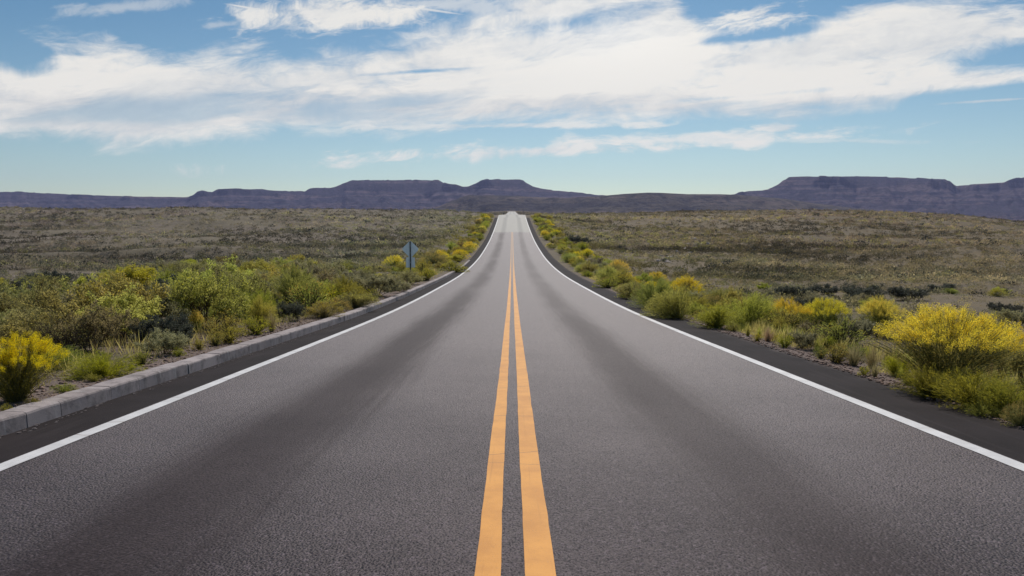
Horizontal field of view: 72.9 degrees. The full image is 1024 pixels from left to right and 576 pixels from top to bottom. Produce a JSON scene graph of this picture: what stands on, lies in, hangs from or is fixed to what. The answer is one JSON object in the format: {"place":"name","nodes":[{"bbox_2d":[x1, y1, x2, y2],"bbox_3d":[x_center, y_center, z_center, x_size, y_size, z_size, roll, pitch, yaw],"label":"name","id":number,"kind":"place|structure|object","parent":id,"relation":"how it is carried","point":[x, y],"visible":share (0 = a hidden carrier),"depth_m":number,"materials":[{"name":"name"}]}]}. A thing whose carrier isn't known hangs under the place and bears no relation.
{"place":"outdoors","nodes":[
{"label":"outdoors","id":0,"kind":"place"},
{"bbox_2d":[0,218,497,462],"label":"road shoulder","id":1,"kind":"object","parent":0,"point":[13,445],"visible":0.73,"depth_m":8.00},
{"bbox_2d":[0,300,399,437],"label":"grit","id":2,"kind":"object","parent":1,"relation":"on","point":[35,428],"visible":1,"depth_m":8.03,"materials":[{"name":"grey gravel"}]},
{"bbox_2d":[0,179,605,209],"bbox_3d":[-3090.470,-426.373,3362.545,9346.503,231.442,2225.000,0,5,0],"label":"mesa","id":3,"kind":"structure","parent":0,"point":[394,194],"depth_m":3436.80,"materials":[{"name":"stone"}]},
{"bbox_2d":[0,232,1023,575],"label":"road","id":4,"kind":"structure","parent":0,"point":[364,450],"depth_m":4.90,"materials":[{"name":"grey asphalt"}]},
{"bbox_2d":[0,217,498,470],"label":"road marking","id":5,"kind":"object","parent":4,"relation":"on","point":[38,452],"visible":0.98,"depth_m":7.20,"materials":[{"name":"white paint"}]},
{"bbox_2d":[474,232,511,575],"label":"road marking","id":6,"kind":"object","parent":4,"relation":"on","point":[488,561],"visible":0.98,"depth_m":4.53,"materials":[{"name":"yellow paint"}]},
{"bbox_2d":[512,232,555,575],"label":"road marking","id":7,"kind":"object","parent":4,"relation":"on","point":[538,556],"visible":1,"depth_m":4.55,"materials":[{"name":"yellow paint"}]},
{"bbox_2d":[525,217,1023,470],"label":"road marking","id":8,"kind":"object","parent":4,"relation":"on","point":[989,453],"visible":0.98,"depth_m":7.20,"materials":[{"name":"white paint"}]},
{"bbox_2d":[0,208,1023,422],"bbox_3d":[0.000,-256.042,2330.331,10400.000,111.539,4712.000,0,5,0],"label":"ground","id":9,"kind":"structure","parent":0,"point":[979,306],"depth_m":110.78,"materials":[{"name":"soil"}]},
{"bbox_2d":[0,279,30,307],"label":"olive bush","id":10,"kind":"object","parent":9,"relation":"on","point":[7,288],"visible":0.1,"depth_m":16.14,"materials":[{"name":"green plant"}]},
{"bbox_2d":[0,276,33,292],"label":"dark bush","id":11,"kind":"object","parent":9,"relation":"on","point":[18,283],"visible":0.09,"depth_m":23.08,"materials":[{"name":"green plant"}]},
{"bbox_2d":[0,271,69,314],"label":"olive bush","id":12,"kind":"object","parent":9,"relation":"on","point":[36,294],"visible":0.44,"depth_m":15.27,"materials":[{"name":"green plant"}]},
{"bbox_2d":[0,329,74,402],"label":"rabbitbrush","id":13,"kind":"object","parent":9,"relation":"on","point":[17,383],"visible":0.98,"depth_m":6.90,"materials":[{"name":"yellow plant"}]},
{"bbox_2d":[1,275,76,303],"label":"olive bush","id":14,"kind":"object","parent":9,"relation":"on","point":[64,284],"visible":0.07,"depth_m":18.95,"materials":[{"name":"green plant"}]},
{"bbox_2d":[8,273,70,286],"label":"olive bush","id":15,"kind":"object","parent":9,"relation":"on","point":[33,280],"visible":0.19,"depth_m":30.75,"materials":[{"name":"green plant"}]},
{"bbox_2d":[0,302,80,348],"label":"olive bush","id":16,"kind":"object","parent":9,"relation":"on","point":[23,315],"visible":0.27,"depth_m":12.39,"materials":[{"name":"green plant"}]},
{"bbox_2d":[25,270,76,283],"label":"dark bush","id":17,"kind":"object","parent":9,"relation":"on","point":[53,273],"visible":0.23,"depth_m":33.41,"materials":[{"name":"green plant"}]},
{"bbox_2d":[21,344,90,370],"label":"broom bush","id":18,"kind":"object","parent":9,"relation":"on","point":[66,358],"visible":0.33,"depth_m":9.28,"materials":[{"name":"green plant"}]},
{"bbox_2d":[48,382,79,392],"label":"snakeweed","id":19,"kind":"object","parent":9,"relation":"on","point":[65,387],"visible":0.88,"depth_m":7.43,"materials":[{"name":"green plant"}]},
{"bbox_2d":[26,310,102,357],"bbox_3d":[-6.780,0.692,10.373,1.041,0.856,1.010,1,3,14],"label":"bare bush","id":20,"kind":"object","parent":9,"relation":"on","point":[55,338],"visible":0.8,"depth_m":10.27,"materials":[{"name":"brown plant"}]},
{"bbox_2d":[0,286,130,349],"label":"olive bush","id":21,"kind":"object","parent":9,"relation":"on","point":[56,306],"visible":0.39,"depth_m":11.18,"materials":[{"name":"green plant"}]},
{"bbox_2d":[46,299,141,353],"bbox_3d":[-6.625,0.608,10.837,1.271,0.948,1.278,4,7,15],"label":"olive bush","id":22,"kind":"object","parent":9,"relation":"on","point":[110,327],"visible":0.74,"depth_m":10.69,"materials":[{"name":"green plant"}]},
{"bbox_2d":[58,349,145,381],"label":"broom bush","id":23,"kind":"object","parent":9,"relation":"on","point":[101,367],"visible":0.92,"depth_m":8.45,"materials":[{"name":"green plant"}]},
{"bbox_2d":[72,282,161,341],"bbox_3d":[-7.133,0.475,12.507,1.585,1.152,1.457,-7,8,-37],"label":"olive bush","id":24,"kind":"object","parent":9,"relation":"on","point":[141,314],"visible":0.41,"depth_m":12.43,"materials":[{"name":"green plant"}]},
{"bbox_2d":[63,268,172,334],"bbox_3d":[-7.657,0.331,13.556,1.824,1.435,1.698,2,6,21],"label":"olive bush","id":25,"kind":"object","parent":9,"relation":"on","point":[116,285],"visible":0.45,"depth_m":13.46,"materials":[{"name":"green plant"}]},
{"bbox_2d":[86,270,178,307],"bbox_3d":[-9.135,0.253,17.333,2.524,1.381,2.200,0,4,35],"label":"dark bush","id":26,"kind":"object","parent":9,"relation":"on","point":[160,280],"visible":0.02,"depth_m":17.81,"materials":[{"name":"green plant"}]},
{"bbox_2d":[115,264,156,286],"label":"olive bush","id":27,"kind":"object","parent":9,"relation":"on","point":[140,274],"visible":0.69,"depth_m":32.28,"materials":[{"name":"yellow plant"}]},
{"bbox_2d":[127,348,157,364],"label":"snakeweed","id":28,"kind":"object","parent":9,"relation":"on","point":[142,357],"visible":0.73,"depth_m":9.47,"materials":[{"name":"green plant"}]},
{"bbox_2d":[124,311,194,342],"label":"dark bush","id":29,"kind":"object","parent":9,"relation":"on","point":[146,325],"visible":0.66,"depth_m":11.76,"materials":[{"name":"green plant"}]},
{"bbox_2d":[133,325,192,353],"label":"sagebrush","id":30,"kind":"object","parent":9,"relation":"on","point":[172,341],"visible":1,"depth_m":10.49,"materials":[{"name":"green plant"}]},
{"bbox_2d":[147,322,195,343],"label":"dark bush","id":31,"kind":"object","parent":9,"relation":"on","point":[186,329],"visible":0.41,"depth_m":11.55,"materials":[{"name":"green plant"}]},
{"bbox_2d":[135,279,209,319],"bbox_3d":[-7.461,0.355,15.645,1.845,1.206,1.480,1,5,12],"label":"sagebrush","id":32,"kind":"object","parent":9,"relation":"on","point":[168,310],"visible":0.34,"depth_m":15.22,"materials":[{"name":"green plant"}]},
{"bbox_2d":[163,261,205,275],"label":"olive bush","id":33,"kind":"object","parent":9,"relation":"on","point":[179,268],"visible":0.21,"depth_m":38.13,"materials":[{"name":"green plant"}]},
{"bbox_2d":[186,308,205,331],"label":"flowering bush","id":34,"kind":"object","parent":9,"relation":"on","point":[192,318],"visible":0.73,"depth_m":14.20,"materials":[{"name":"yellow plant"}]},
{"bbox_2d":[166,266,252,329],"bbox_3d":[-6.298,0.247,14.576,1.765,1.446,1.707,-4,5,-37],"label":"olive bush","id":35,"kind":"object","parent":9,"relation":"on","point":[189,294],"visible":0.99,"depth_m":14.31,"materials":[{"name":"green plant"}]},
{"bbox_2d":[202,329,225,345],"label":"snakeweed","id":36,"kind":"object","parent":9,"relation":"on","point":[216,340],"visible":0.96,"depth_m":11.79,"materials":[{"name":"green plant"}]},
{"bbox_2d":[183,255,255,282],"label":"olive bush","id":37,"kind":"object","parent":9,"relation":"on","point":[210,272],"visible":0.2,"depth_m":24.66,"materials":[{"name":"green plant"}]},
{"bbox_2d":[201,310,243,333],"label":"snakeweed","id":38,"kind":"object","parent":9,"relation":"on","point":[228,320],"visible":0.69,"depth_m":13.59,"materials":[{"name":"green plant"}]},
{"bbox_2d":[209,321,246,343],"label":"snakeweed","id":39,"kind":"object","parent":9,"relation":"on","point":[229,337],"visible":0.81,"depth_m":12.16,"materials":[{"name":"green plant"}]},
{"bbox_2d":[0,260,469,435],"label":"concrete kerb","id":40,"kind":"structure","parent":9,"relation":"on","point":[18,418],"depth_m":8.45,"materials":[{"name":"grey concrete"}]},
{"bbox_2d":[198,266,279,314],"bbox_3d":[-7.688,0.131,19.307,1.994,1.486,2.176,0,5,-5],"label":"olive bush","id":41,"kind":"object","parent":9,"relation":"on","point":[238,283],"visible":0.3,"depth_m":19.50,"materials":[{"name":"green plant"}]},
{"bbox_2d":[211,262,273,289],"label":"olive bush","id":42,"kind":"object","parent":9,"relation":"on","point":[218,271],"visible":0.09,"depth_m":20.97,"materials":[{"name":"green plant"}]},
{"bbox_2d":[236,316,276,335],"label":"snakeweed","id":43,"kind":"object","parent":9,"relation":"on","point":[258,330],"visible":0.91,"depth_m":13.63,"materials":[{"name":"green plant"}]},
{"bbox_2d":[229,285,284,320],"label":"broom bush","id":44,"kind":"object","parent":9,"relation":"on","point":[263,300],"visible":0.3,"depth_m":17.01,"materials":[{"name":"green plant"}]},
{"bbox_2d":[239,257,276,271],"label":"olive bush","id":45,"kind":"object","parent":9,"relation":"on","point":[252,265],"visible":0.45,"depth_m":38.69,"materials":[{"name":"green plant"}]},
{"bbox_2d":[243,294,280,323],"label":"broom bush","id":46,"kind":"object","parent":9,"relation":"on","point":[261,310],"visible":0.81,"depth_m":15.47,"materials":[{"name":"green plant"}]},
{"bbox_2d":[253,263,302,281],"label":"olive bush","id":47,"kind":"object","parent":9,"relation":"on","point":[274,272],"visible":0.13,"depth_m":27.33,"materials":[{"name":"green plant"}]},
{"bbox_2d":[272,299,308,320],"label":"dark bush","id":48,"kind":"object","parent":9,"relation":"on","point":[291,308],"visible":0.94,"depth_m":16.83,"materials":[{"name":"green plant"}]},
{"bbox_2d":[266,262,327,304],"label":"broom bush","id":49,"kind":"object","parent":9,"relation":"on","point":[293,279],"visible":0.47,"depth_m":21.40,"materials":[{"name":"green plant"}]},
{"bbox_2d":[282,279,337,314],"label":"snakeweed","id":50,"kind":"object","parent":9,"relation":"on","point":[305,301],"visible":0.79,"depth_m":19.16,"materials":[{"name":"green plant"}]},
{"bbox_2d":[303,300,345,318],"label":"flowering bush","id":51,"kind":"object","parent":9,"relation":"on","point":[324,311],"visible":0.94,"depth_m":17.70,"materials":[{"name":"green plant"}]},
{"bbox_2d":[313,267,337,286],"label":"olive bush","id":52,"kind":"object","parent":9,"relation":"on","point":[323,276],"visible":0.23,"depth_m":27.42,"materials":[{"name":"green plant"}]},
{"bbox_2d":[327,297,352,311],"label":"flowering bush","id":53,"kind":"object","parent":9,"relation":"on","point":[344,304],"visible":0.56,"depth_m":19.75,"materials":[{"name":"green plant"}]},
{"bbox_2d":[324,274,364,302],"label":"broom bush","id":54,"kind":"object","parent":9,"relation":"on","point":[348,287],"visible":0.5,"depth_m":23.09,"materials":[{"name":"green plant"}]},
{"bbox_2d":[334,289,381,307],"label":"flowering bush","id":55,"kind":"object","parent":9,"relation":"on","point":[361,299],"visible":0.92,"depth_m":21.27,"materials":[{"name":"green plant"}]},
{"bbox_2d":[345,271,406,295],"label":"sagebrush","id":56,"kind":"object","parent":9,"relation":"on","point":[385,282],"visible":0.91,"depth_m":26.97,"materials":[{"name":"green plant"}]},
{"bbox_2d":[381,254,404,267],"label":"flowering bush","id":57,"kind":"object","parent":9,"relation":"on","point":[394,260],"visible":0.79,"depth_m":56.68,"materials":[{"name":"yellow plant"}]},
{"bbox_2d":[402,241,417,269],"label":"road sign","id":58,"kind":"object","parent":9,"relation":"on","point":[410,249],"visible":0.98,"depth_m":44.97,"materials":[{"name":"metal"}]},
{"bbox_2d":[395,269,426,283],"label":"olive bush","id":59,"kind":"object","parent":9,"relation":"on","point":[415,276],"visible":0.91,"depth_m":35.85,"materials":[{"name":"green plant"}]},
{"bbox_2d":[416,251,449,264],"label":"flowering bush","id":60,"kind":"object","parent":9,"relation":"on","point":[431,256],"visible":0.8,"depth_m":58.81,"materials":[{"name":"green plant"}]},
{"bbox_2d":[438,260,468,272],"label":"snakeweed","id":61,"kind":"object","parent":9,"relation":"on","point":[457,267],"visible":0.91,"depth_m":53.60,"materials":[{"name":"green plant"}]},
{"bbox_2d":[0,205,1023,332],"bbox_3d":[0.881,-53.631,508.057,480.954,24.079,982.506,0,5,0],"label":"scrub","id":62,"kind":"object","parent":9,"relation":"on","point":[818,272],"visible":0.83,"depth_m":105.39,"materials":[{"name":"green plant"}]},
{"bbox_2d":[0,268,1023,406],"bbox_3d":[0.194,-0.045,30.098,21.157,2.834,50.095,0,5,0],"label":"dry grass","id":63,"kind":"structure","parent":9,"relation":"on","point":[754,328],"depth_m":12.54,"materials":[{"name":"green plant"}]},
{"bbox_2d":[593,277,619,287],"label":"snakeweed","id":64,"kind":"object","parent":9,"relation":"on","point":[604,284],"visible":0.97,"depth_m":35.27,"materials":[{"name":"green plant"}]},
{"bbox_2d":[595,264,619,281],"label":"broom bush","id":65,"kind":"object","parent":9,"relation":"on","point":[606,272],"visible":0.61,"depth_m":41.35,"materials":[{"name":"green plant"}]},
{"bbox_2d":[612,269,635,287],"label":"snakeweed","id":66,"kind":"object","parent":9,"relation":"on","point":[621,277],"visible":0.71,"depth_m":36.75,"materials":[{"name":"green plant"}]},
{"bbox_2d":[611,281,652,298],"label":"olive bush","id":67,"kind":"object","parent":9,"relation":"on","point":[625,290],"visible":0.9,"depth_m":27.58,"materials":[{"name":"green plant"}]},
{"bbox_2d":[627,274,673,307],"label":"broom bush","id":68,"kind":"object","parent":9,"relation":"on","point":[649,291],"visible":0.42,"depth_m":22.80,"materials":[{"name":"green plant"}]},
{"bbox_2d":[639,282,704,319],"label":"broom bush","id":69,"kind":"object","parent":9,"relation":"on","point":[673,308],"visible":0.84,"depth_m":19.19,"materials":[{"name":"green plant"}]},
{"bbox_2d":[672,275,707,298],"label":"flowering bush","id":70,"kind":"object","parent":9,"relation":"on","point":[691,284],"visible":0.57,"depth_m":30.56,"materials":[{"name":"yellow plant"}]},
{"bbox_2d":[688,304,740,329],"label":"broom bush","id":71,"kind":"object","parent":9,"relation":"on","point":[716,318],"visible":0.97,"depth_m":16.25,"materials":[{"name":"green plant"}]},
{"bbox_2d":[716,286,750,310],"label":"olive bush","id":72,"kind":"object","parent":9,"relation":"on","point":[734,295],"visible":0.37,"depth_m":20.99,"materials":[{"name":"green plant"}]},
{"bbox_2d":[714,290,788,327],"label":"broom bush","id":73,"kind":"object","parent":9,"relation":"on","point":[754,308],"visible":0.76,"depth_m":16.88,"materials":[{"name":"green plant"}]},
{"bbox_2d":[760,307,803,328],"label":"snakeweed","id":74,"kind":"object","parent":9,"relation":"on","point":[782,313],"visible":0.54,"depth_m":16.26,"materials":[{"name":"green plant"}]},
{"bbox_2d":[774,333,794,347],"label":"snakeweed","id":75,"kind":"object","parent":9,"relation":"on","point":[787,343],"visible":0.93,"depth_m":12.60,"materials":[{"name":"green plant"}]},
{"bbox_2d":[765,297,817,330],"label":"rabbitbrush","id":76,"kind":"object","parent":9,"relation":"on","point":[791,307],"visible":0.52,"depth_m":17.02,"materials":[{"name":"yellow plant"}]},
{"bbox_2d":[769,285,814,297],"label":"dark bush","id":77,"kind":"object","parent":9,"relation":"on","point":[785,289],"visible":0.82,"depth_m":34.26,"materials":[{"name":"green plant"}]},
{"bbox_2d":[786,330,819,348],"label":"sagebrush","id":78,"kind":"object","parent":9,"relation":"on","point":[804,340],"visible":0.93,"depth_m":12.62,"materials":[{"name":"green plant"}]},
{"bbox_2d":[803,289,834,304],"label":"sagebrush","id":79,"kind":"object","parent":9,"relation":"on","point":[811,296],"visible":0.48,"depth_m":27.51,"materials":[{"name":"green plant"}]},
{"bbox_2d":[808,283,838,294],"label":"dark bush","id":80,"kind":"object","parent":9,"relation":"on","point":[826,288],"visible":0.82,"depth_m":38.54,"materials":[{"name":"green plant"}]},
{"bbox_2d":[796,297,854,326],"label":"rabbitbrush","id":81,"kind":"object","parent":9,"relation":"on","point":[829,313],"visible":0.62,"depth_m":17.46,"materials":[{"name":"yellow plant"}]},
{"bbox_2d":[814,343,854,363],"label":"snakeweed","id":82,"kind":"object","parent":9,"relation":"on","point":[836,357],"visible":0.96,"depth_m":10.56,"materials":[{"name":"green plant"}]},
{"bbox_2d":[808,316,874,347],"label":"snakeweed","id":83,"kind":"object","parent":9,"relation":"on","point":[837,334],"visible":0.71,"depth_m":13.13,"materials":[{"name":"green plant"}]},
{"bbox_2d":[841,340,869,365],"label":"straw tuft","id":84,"kind":"object","parent":9,"relation":"on","point":[854,356],"visible":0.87,"depth_m":10.41,"materials":[{"name":"beige plant"}]},
{"bbox_2d":[835,311,883,343],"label":"sagebrush","id":85,"kind":"object","parent":9,"relation":"on","point":[865,326],"visible":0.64,"depth_m":15.11,"materials":[{"name":"green plant"}]},
{"bbox_2d":[839,282,888,299],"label":"dark bush","id":86,"kind":"object","parent":9,"relation":"on","point":[852,291],"visible":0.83,"depth_m":33.85,"materials":[{"name":"green plant"}]},
{"bbox_2d":[862,345,882,368],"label":"straw tuft","id":87,"kind":"object","parent":9,"relation":"on","point":[872,358],"visible":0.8,"depth_m":10.28,"materials":[{"name":"beige plant"}]},
{"bbox_2d":[853,295,906,336],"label":"rabbitbrush","id":88,"kind":"object","parent":9,"relation":"on","point":[880,313],"visible":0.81,"depth_m":17.66,"materials":[{"name":"yellow plant"}]},
{"bbox_2d":[878,354,913,376],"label":"broom bush","id":89,"kind":"object","parent":9,"relation":"on","point":[893,365],"visible":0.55,"depth_m":9.46,"materials":[{"name":"green plant"}]},
{"bbox_2d":[883,285,933,299],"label":"dark bush","id":90,"kind":"object","parent":9,"relation":"on","point":[904,292],"visible":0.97,"depth_m":36.07,"materials":[{"name":"green plant"}]},
{"bbox_2d":[890,363,963,399],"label":"broom bush","id":91,"kind":"object","parent":9,"relation":"on","point":[915,380],"visible":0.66,"depth_m":7.71,"materials":[{"name":"green plant"}]},
{"bbox_2d":[862,302,1023,388],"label":"rabbitbrush","id":92,"kind":"object","parent":9,"relation":"on","point":[945,351],"visible":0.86,"depth_m":8.28,"materials":[{"name":"yellow plant"}]},
{"bbox_2d":[910,304,980,331],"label":"rabbitbrush","id":93,"kind":"object","parent":9,"relation":"on","point":[946,316],"visible":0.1,"depth_m":17.48,"materials":[{"name":"yellow plant"}]},
{"bbox_2d":[917,363,1023,413],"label":"broom bush","id":94,"kind":"object","parent":9,"relation":"on","point":[962,396],"visible":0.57,"depth_m":7.17,"materials":[{"name":"green plant"}]},
{"bbox_2d":[959,400,1010,418],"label":"broom bush","id":95,"kind":"object","parent":9,"relation":"on","point":[982,410],"visible":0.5,"depth_m":6.81,"materials":[{"name":"green plant"}]},
{"bbox_2d":[951,312,1023,376],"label":"rabbitbrush","id":96,"kind":"object","parent":9,"relation":"on","point":[1018,339],"visible":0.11,"depth_m":10.15,"materials":[{"name":"yellow plant"}]},
{"bbox_2d":[968,379,1023,415],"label":"broom bush","id":97,"kind":"object","parent":9,"relation":"on","point":[998,393],"visible":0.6,"depth_m":6.81,"materials":[{"name":"green plant"}]},
{"bbox_2d":[986,301,1023,310],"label":"dark bush","id":98,"kind":"object","parent":9,"relation":"on","point":[990,305],"visible":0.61,"depth_m":29.27,"materials":[{"name":"green plant"}]},
{"bbox_2d":[988,307,1023,325],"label":"sagebrush","id":99,"kind":"object","parent":9,"relation":"on","point":[1008,315],"visible":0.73,"depth_m":23.37,"materials":[{"name":"green plant"}]},
{"bbox_2d":[992,341,1023,380],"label":"olive bush","id":100,"kind":"object","parent":9,"relation":"on","point":[1021,369],"visible":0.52,"depth_m":9.16,"materials":[{"name":"green plant"}]},
{"bbox_2d":[997,399,1023,426],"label":"flowering bush","id":101,"kind":"object","parent":9,"relation":"on","point":[1019,415],"visible":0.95,"depth_m":6.37,"materials":[{"name":"green plant"}]},
{"bbox_2d":[0,295,1023,428],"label":"gravel","id":102,"kind":"structure","parent":0,"point":[146,366],"depth_m":10.25,"materials":[{"name":"gravel"}]},
{"bbox_2d":[494,217,529,231],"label":"road","id":103,"kind":"structure","parent":0,"point":[511,224],"depth_m":157.63,"materials":[{"name":"grey asphalt"}]},
{"bbox_2d":[0,0,1023,196],"label":"sky","id":104,"kind":"structure","parent":0,"point":[137,98],"materials":[{"name":"blue"}]},
{"bbox_2d":[430,193,896,213],"bbox_3d":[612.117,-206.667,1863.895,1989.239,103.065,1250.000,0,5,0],"label":"hills","id":105,"kind":"structure","parent":0,"point":[639,202],"depth_m":1838.43,"materials":[{"name":"stone"}]},
{"bbox_2d":[526,218,1023,462],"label":"road shoulder","id":106,"kind":"object","parent":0,"point":[991,434],"visible":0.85,"depth_m":8.19},
{"bbox_2d":[732,176,1023,220],"bbox_3d":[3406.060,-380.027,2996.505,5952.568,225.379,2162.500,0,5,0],"label":"mesa","id":107,"kind":"structure","parent":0,"point":[1004,200],"depth_m":2979.96,"materials":[{"name":"stone"}]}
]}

